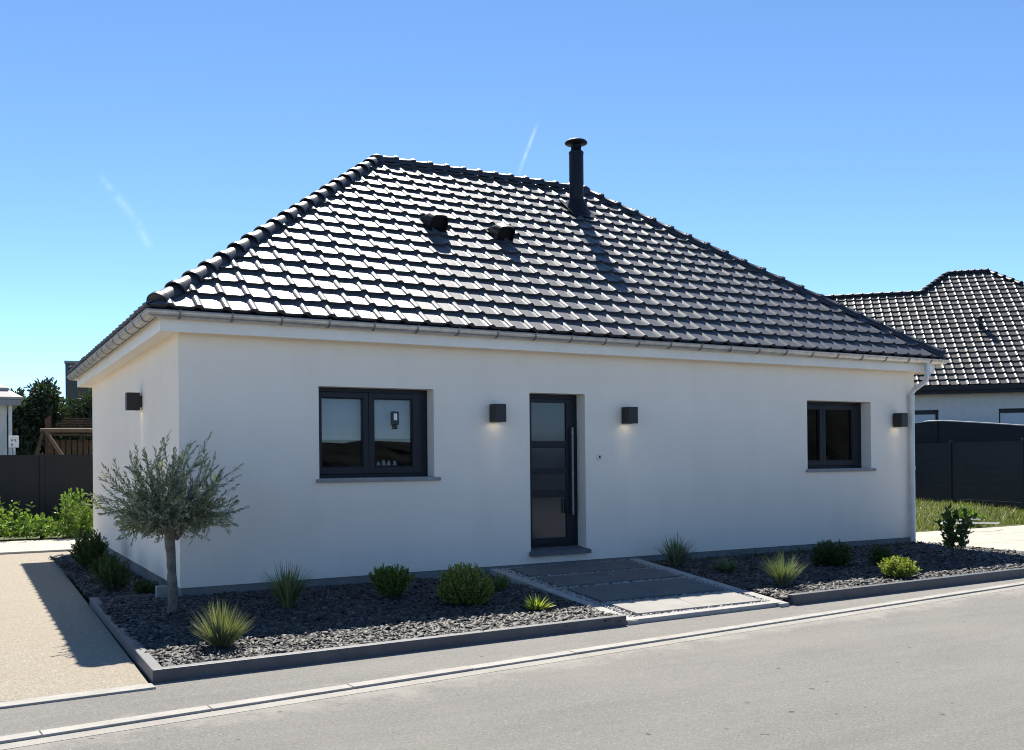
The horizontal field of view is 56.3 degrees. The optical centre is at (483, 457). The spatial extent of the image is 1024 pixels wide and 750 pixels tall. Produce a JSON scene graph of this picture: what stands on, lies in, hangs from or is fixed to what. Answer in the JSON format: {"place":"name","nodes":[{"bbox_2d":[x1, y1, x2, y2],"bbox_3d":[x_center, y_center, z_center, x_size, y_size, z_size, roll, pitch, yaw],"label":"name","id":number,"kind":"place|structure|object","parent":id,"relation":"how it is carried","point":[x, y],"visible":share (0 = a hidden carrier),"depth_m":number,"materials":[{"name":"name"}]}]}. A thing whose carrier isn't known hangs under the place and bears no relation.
{"place":"outdoors","nodes":[
{"label":"outdoors","id":0,"kind":"place"},
{"bbox_2d":[0,384,23,454],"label":"neighbour house","id":1,"kind":"structure","parent":0,"point":[10,401],"depth_m":23.96,"materials":[{"name":"white paint"}]},
{"bbox_2d":[0,538,89,554],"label":"path","id":2,"kind":"structure","parent":0,"point":[34,546],"depth_m":18.21,"materials":[{"name":"beige concrete"}]},
{"bbox_2d":[0,551,147,701],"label":"driveway","id":3,"kind":"structure","parent":0,"point":[56,637],"depth_m":8.61,"materials":[{"name":"beige gravel"}]},
{"bbox_2d":[64,361,92,436],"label":"flat roof building","id":4,"kind":"structure","parent":0,"point":[72,389],"depth_m":45.04,"materials":[{"name":"metal"}]},
{"bbox_2d":[0,525,1018,731],"bbox_3d":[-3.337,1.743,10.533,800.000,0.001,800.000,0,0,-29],"label":"ground","id":5,"kind":"structure","parent":0,"point":[38,538],"depth_m":21.36,"materials":[{"name":"soil"}]},
{"bbox_2d":[9,436,18,537],"bbox_3d":[-10.686,0.675,21.773,0.210,2.330,0.050,0,0,-29],"label":"post sign","id":6,"kind":"object","parent":5,"relation":"on","point":[13,442],"visible":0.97,"depth_m":21.76,"materials":[{"name":"white plastic"}]},
{"bbox_2d":[7,386,44,454],"bbox_3d":[-15.747,-0.144,32.064,2.793,4.461,3.294,-1,0,21],"label":"tree","id":7,"kind":"object","parent":5,"relation":"on","point":[20,414],"visible":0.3,"depth_m":31.72,"materials":[{"name":"green plant"}]},
{"bbox_2d":[0,454,92,537],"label":"fence","id":8,"kind":"object","parent":5,"relation":"on","point":[42,482],"visible":0.25,"depth_m":21.68,"materials":[{"name":"grey metal"}]},
{"bbox_2d":[0,493,92,538],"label":"weeds","id":9,"kind":"object","parent":5,"relation":"on","point":[37,525],"visible":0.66,"depth_m":20.06,"materials":[{"name":"green plant"}]},
{"bbox_2d":[18,376,88,454],"bbox_3d":[-14.962,-0.394,32.379,3.540,4.806,3.096,0,0,-29],"label":"tree","id":10,"kind":"object","parent":5,"relation":"on","point":[46,404],"visible":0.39,"depth_m":32.39,"materials":[{"name":"green plant"}]},
{"bbox_2d":[41,396,82,453],"bbox_3d":[-15.282,-0.085,35.284,2.774,4.360,3.974,-1,0,44],"label":"tree","id":11,"kind":"object","parent":5,"relation":"on","point":[64,401],"visible":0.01,"depth_m":35.14,"materials":[{"name":"green plant"}]},
{"bbox_2d":[35,416,92,454],"bbox_3d":[-12.390,0.332,28.750,3.098,3.119,2.543,0,0,-29],"label":"play frame","id":12,"kind":"object","parent":5,"relation":"on","point":[50,442],"visible":0.33,"depth_m":28.71,"materials":[{"name":"brown wood"}]},
{"bbox_2d":[51,388,92,454],"bbox_3d":[-13.795,-0.191,33.120,3.116,4.528,3.783,0,0,-29],"label":"tree","id":13,"kind":"object","parent":5,"relation":"on","point":[86,410],"visible":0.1,"depth_m":32.85,"materials":[{"name":"green plant"}]},
{"bbox_2d":[54,487,92,538],"bbox_3d":[-8.729,1.203,20.457,0.801,1.134,0.832,-1,0,22],"label":"weed bush","id":14,"kind":"object","parent":5,"relation":"on","point":[69,514],"visible":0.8,"depth_m":20.32,"materials":[{"name":"green plant"}]},
{"bbox_2d":[0,683,155,708],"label":"driveway edging","id":15,"kind":"object","parent":5,"relation":"on","point":[70,696],"visible":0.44,"depth_m":6.49,"materials":[{"name":"concrete"}]},
{"bbox_2d":[66,138,949,597],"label":"house","id":16,"kind":"structure","parent":5,"relation":"on","point":[574,370],"depth_m":13.16,"materials":[{"name":"paint"}]},
{"bbox_2d":[316,387,440,482],"bbox_3d":[-1.340,-0.275,11.796,1.615,1.145,0.376,0,0,-29],"label":"window","id":17,"kind":"structure","parent":16,"relation":"in","point":[364,415],"depth_m":11.84,"materials":[{"name":"black glass"}]},
{"bbox_2d":[391,411,398,428],"bbox_3d":[-1.108,-0.464,11.991,0.100,0.220,0.021,0,0,-29],"label":"window thermometer","id":18,"kind":"object","parent":16,"relation":"attached to","point":[394,419],"depth_m":11.98,"materials":[{"name":"black plastic"}]},
{"bbox_2d":[529,394,590,556],"bbox_3d":[0.962,0.224,12.988,0.940,2.170,0.360,0,0,-29],"label":"door","id":19,"kind":"structure","parent":16,"relation":"in","point":[553,418],"depth_m":13.10,"materials":[{"name":"black glass"}]},
{"bbox_2d":[806,401,875,471],"bbox_3d":[5.730,-0.339,15.599,1.580,1.140,0.310,0,0,-29],"label":"window","id":20,"kind":"structure","parent":16,"relation":"in","point":[833,428],"depth_m":15.72,"materials":[{"name":"black glass"}]},
{"bbox_2d":[0,582,1023,743],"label":"kerb","id":21,"kind":"structure","parent":5,"relation":"on","point":[129,720],"depth_m":7.04,"materials":[{"name":"concrete"}]},
{"bbox_2d":[0,577,1023,735],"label":"pavement","id":22,"kind":"structure","parent":0,"point":[180,694],"depth_m":7.29,"materials":[{"name":"concrete"}]},
{"bbox_2d":[89,594,625,684],"bbox_3d":[-1.498,1.603,9.803,4.343,0.142,4.280,0,0,-29],"label":"bed edging","id":23,"kind":"object","parent":22,"relation":"on","point":[150,668],"visible":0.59,"depth_m":7.82,"materials":[{"name":"grey concrete"}]},
{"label":"bed soil","id":24,"kind":"structure","parent":23,"relation":"in","visible":0},
{"bbox_2d":[80,428,248,613],"bbox_3d":[-3.116,0.671,9.475,1.522,1.908,1.691,-1,0,-2],"label":"olive tree","id":25,"kind":"object","parent":24,"relation":"on","point":[176,522],"visible":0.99,"depth_m":9.29,"materials":[{"name":"green plant"}]},
{"bbox_2d":[189,598,256,647],"bbox_3d":[-2.143,1.362,7.821,0.598,0.467,0.622,0,0,-29],"label":"yucca","id":26,"kind":"object","parent":24,"relation":"on","point":[221,630],"visible":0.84,"depth_m":7.74,"materials":[{"name":"green plant"}]},
{"bbox_2d":[261,560,313,608],"bbox_3d":[-2.030,1.305,9.785,0.609,0.548,0.550,-1,0,33],"label":"yucca","id":27,"kind":"object","parent":24,"relation":"on","point":[286,590],"visible":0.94,"depth_m":9.72,"materials":[{"name":"green plant"}]},
{"bbox_2d":[368,562,415,599],"bbox_3d":[-0.987,1.344,10.331,0.521,0.418,0.463,0,0,-29],"label":"shrub","id":28,"kind":"object","parent":24,"relation":"on","point":[390,582],"visible":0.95,"depth_m":10.24,"materials":[{"name":"green plant"}]},
{"bbox_2d":[436,561,494,605],"bbox_3d":[-0.186,1.307,9.919,0.636,0.457,0.612,0,0,-29],"label":"shrub","id":29,"kind":"object","parent":24,"relation":"on","point":[464,585],"visible":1,"depth_m":9.80,"materials":[{"name":"green plant"}]},
{"bbox_2d":[492,572,509,590],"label":"shrub","id":30,"kind":"object","parent":24,"relation":"on","point":[502,584],"visible":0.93,"depth_m":10.81,"materials":[{"name":"green plant"}]},
{"bbox_2d":[519,593,555,611],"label":"rosette plant","id":31,"kind":"object","parent":24,"relation":"on","point":[534,603],"visible":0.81,"depth_m":9.51,"materials":[{"name":"green plant"}]},
{"bbox_2d":[489,558,788,624],"bbox_3d":[1.770,1.541,11.305,2.381,0.234,3.788,0,0,-22],"label":"path edging","id":32,"kind":"object","parent":22,"relation":"on","point":[516,579],"visible":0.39,"depth_m":10.12,"materials":[{"name":"grey concrete"}]},
{"bbox_2d":[788,549,1023,604],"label":"bed edging","id":33,"kind":"object","parent":22,"relation":"on","point":[857,591],"visible":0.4,"depth_m":11.18,"materials":[{"name":"grey concrete"}]},
{"bbox_2d":[0,0,1023,403],"label":"sky","id":34,"kind":"structure","parent":0,"point":[836,147],"materials":[{"name":"blue"}]},
{"bbox_2d":[4,588,1023,749],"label":"road","id":35,"kind":"structure","parent":0,"point":[944,675],"depth_m":6.27,"materials":[{"name":"grey asphalt"}]},
{"bbox_2d":[0,585,1023,749],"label":"kerb gutter","id":36,"kind":"object","parent":35,"relation":"on","point":[3,746],"visible":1,"depth_m":6.95,"materials":[{"name":"grey concrete"}]},
{"bbox_2d":[915,497,1023,531],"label":"lawn","id":37,"kind":"structure","parent":0,"point":[969,509],"depth_m":23.22,"materials":[{"name":"plant"}]},
{"bbox_2d":[824,268,1023,424],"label":"neighbour house","id":38,"kind":"structure","parent":37,"relation":"on","point":[971,322],"depth_m":33.73,"materials":[{"name":"grey tile"}]},
{"bbox_2d":[915,410,937,422],"bbox_3d":[14.724,-1.030,32.527,1.320,1.120,0.080,-1,0,15],"label":"window","id":39,"kind":"structure","parent":38,"relation":"in","point":[920,415],"depth_m":32.44,"materials":[{"name":"glass"}]},
{"bbox_2d":[999,408,1023,424],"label":"window","id":40,"kind":"structure","parent":38,"relation":"in","point":[1014,415],"depth_m":31.76,"materials":[{"name":"glass"}]},
{"bbox_2d":[949,503,985,524],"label":"weed plant","id":41,"kind":"object","parent":37,"relation":"on","point":[971,511],"visible":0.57,"depth_m":20.61,"materials":[{"name":"green plant"}]},
{"bbox_2d":[915,439,1023,509],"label":"fence","id":42,"kind":"object","parent":37,"relation":"on","point":[955,468],"visible":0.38,"depth_m":26.62,"materials":[{"name":"black metal"}]},
{"bbox_2d":[915,420,1023,493],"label":"garden shed","id":43,"kind":"structure","parent":37,"relation":"on","point":[941,431],"depth_m":30.10,"materials":[{"name":"plastic"}]},
{"bbox_2d":[940,519,999,523],"bbox_3d":[10.012,1.342,19.779,1.425,0.072,0.872,0,0,-29],"label":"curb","id":44,"kind":"object","parent":37,"relation":"on","point":[976,522],"visible":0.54,"depth_m":19.43,"materials":[{"name":"white concrete"}]},
{"bbox_2d":[916,525,1023,550],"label":"terrace path","id":45,"kind":"structure","parent":0,"point":[1008,537],"depth_m":17.84,"materials":[{"name":"beige concrete"}]},
{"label":"bed soil","id":46,"kind":"structure","parent":0,"visible":0},
{"bbox_2d":[655,532,696,566],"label":"yucca","id":47,"kind":"object","parent":46,"relation":"on","point":[677,556],"visible":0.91,"depth_m":13.01,"materials":[{"name":"green plant"}]},
{"bbox_2d":[709,556,743,571],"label":"ornamental grass","id":48,"kind":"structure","parent":46,"relation":"on","point":[724,565],"depth_m":12.39,"materials":[{"name":"green plant"}]},
{"bbox_2d":[758,550,810,587],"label":"ornamental grass","id":49,"kind":"object","parent":46,"relation":"on","point":[783,574],"depth_m":11.09,"materials":[{"name":"green plant"}]},
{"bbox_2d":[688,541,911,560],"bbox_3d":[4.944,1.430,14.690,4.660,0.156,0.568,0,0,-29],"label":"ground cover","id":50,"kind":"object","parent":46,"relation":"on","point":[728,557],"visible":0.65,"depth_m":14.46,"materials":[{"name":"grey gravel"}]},
{"bbox_2d":[810,539,852,565],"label":"shrub","id":51,"kind":"object","parent":46,"relation":"on","point":[832,554],"visible":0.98,"depth_m":12.99,"materials":[{"name":"green plant"}]},
{"bbox_2d":[649,541,1023,599],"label":"slate chips","id":52,"kind":"object","parent":46,"relation":"on","point":[933,559],"visible":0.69,"depth_m":12.81,"materials":[{"name":"grey gravel"}]},
{"bbox_2d":[864,545,898,564],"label":"shrub","id":53,"kind":"object","parent":46,"relation":"on","point":[878,555],"visible":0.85,"depth_m":13.12,"materials":[{"name":"green plant"}]},
{"bbox_2d":[876,555,922,577],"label":"shrub","id":54,"kind":"object","parent":46,"relation":"on","point":[899,566],"visible":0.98,"depth_m":11.79,"materials":[{"name":"green plant"}]},
{"bbox_2d":[935,503,976,557],"bbox_3d":[6.913,1.072,13.983,0.519,0.851,0.477,0,0,-29],"label":"shrub","id":55,"kind":"object","parent":46,"relation":"on","point":[951,538],"visible":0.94,"depth_m":13.94,"materials":[{"name":"green plant"}]},
{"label":"path","id":56,"kind":"structure","parent":0,"visible":0},
{"bbox_2d":[511,560,648,576],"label":"paving slab","id":57,"kind":"structure","parent":56,"relation":"on","point":[545,571],"depth_m":12.42,"materials":[{"name":"grey concrete"}]},
{"bbox_2d":[536,568,679,586],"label":"paving slab","id":58,"kind":"structure","parent":56,"relation":"on","point":[592,579],"depth_m":11.69,"materials":[{"name":"grey concrete"}]},
{"bbox_2d":[501,559,769,616],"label":"path pebbles","id":59,"kind":"object","parent":56,"relation":"on","point":[583,597],"visible":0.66,"depth_m":11.07,"materials":[{"name":"grey gravel"}]},
{"bbox_2d":[567,578,723,602],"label":"paving slab","id":60,"kind":"structure","parent":56,"relation":"on","point":[639,590],"depth_m":10.82,"materials":[{"name":"grey concrete"}]},
{"bbox_2d":[609,591,760,615],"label":"paving slab","id":61,"kind":"structure","parent":56,"relation":"on","point":[668,604],"depth_m":10.03,"materials":[{"name":"grey concrete"}]},
{"label":"bed soil","id":62,"kind":"structure","parent":0,"visible":0},
{"bbox_2d":[67,527,110,569],"bbox_3d":[-5.707,1.324,13.803,0.604,0.644,0.582,0,0,-29],"label":"shrub","id":63,"kind":"object","parent":62,"relation":"on","point":[86,550],"visible":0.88,"depth_m":13.71,"materials":[{"name":"green plant"}]},
{"bbox_2d":[86,552,123,578],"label":"shrub","id":64,"kind":"object","parent":62,"relation":"on","point":[95,566],"visible":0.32,"depth_m":12.43,"materials":[{"name":"green plant"}]},
{"bbox_2d":[92,557,134,590],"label":"shrub","id":65,"kind":"object","parent":62,"relation":"on","point":[113,581],"visible":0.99,"depth_m":11.39,"materials":[{"name":"green plant"}]},
{"bbox_2d":[132,579,158,593],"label":"shrub","id":66,"kind":"object","parent":62,"relation":"on","point":[142,586],"visible":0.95,"depth_m":11.22,"materials":[{"name":"green plant"}]},
{"bbox_2d":[155,585,167,597],"bbox_3d":[-3.625,1.546,10.766,0.120,0.200,0.120,0,0,-29],"label":"concrete post","id":67,"kind":"object","parent":62,"relation":"on","point":[161,591],"visible":0.56,"depth_m":10.72,"materials":[{"name":"grey concrete"}]},
{"bbox_2d":[48,554,620,666],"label":"slate chips","id":68,"kind":"object","parent":62,"relation":"on","point":[326,616],"visible":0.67,"depth_m":9.22,"materials":[{"name":"grey gravel"}]}
]}

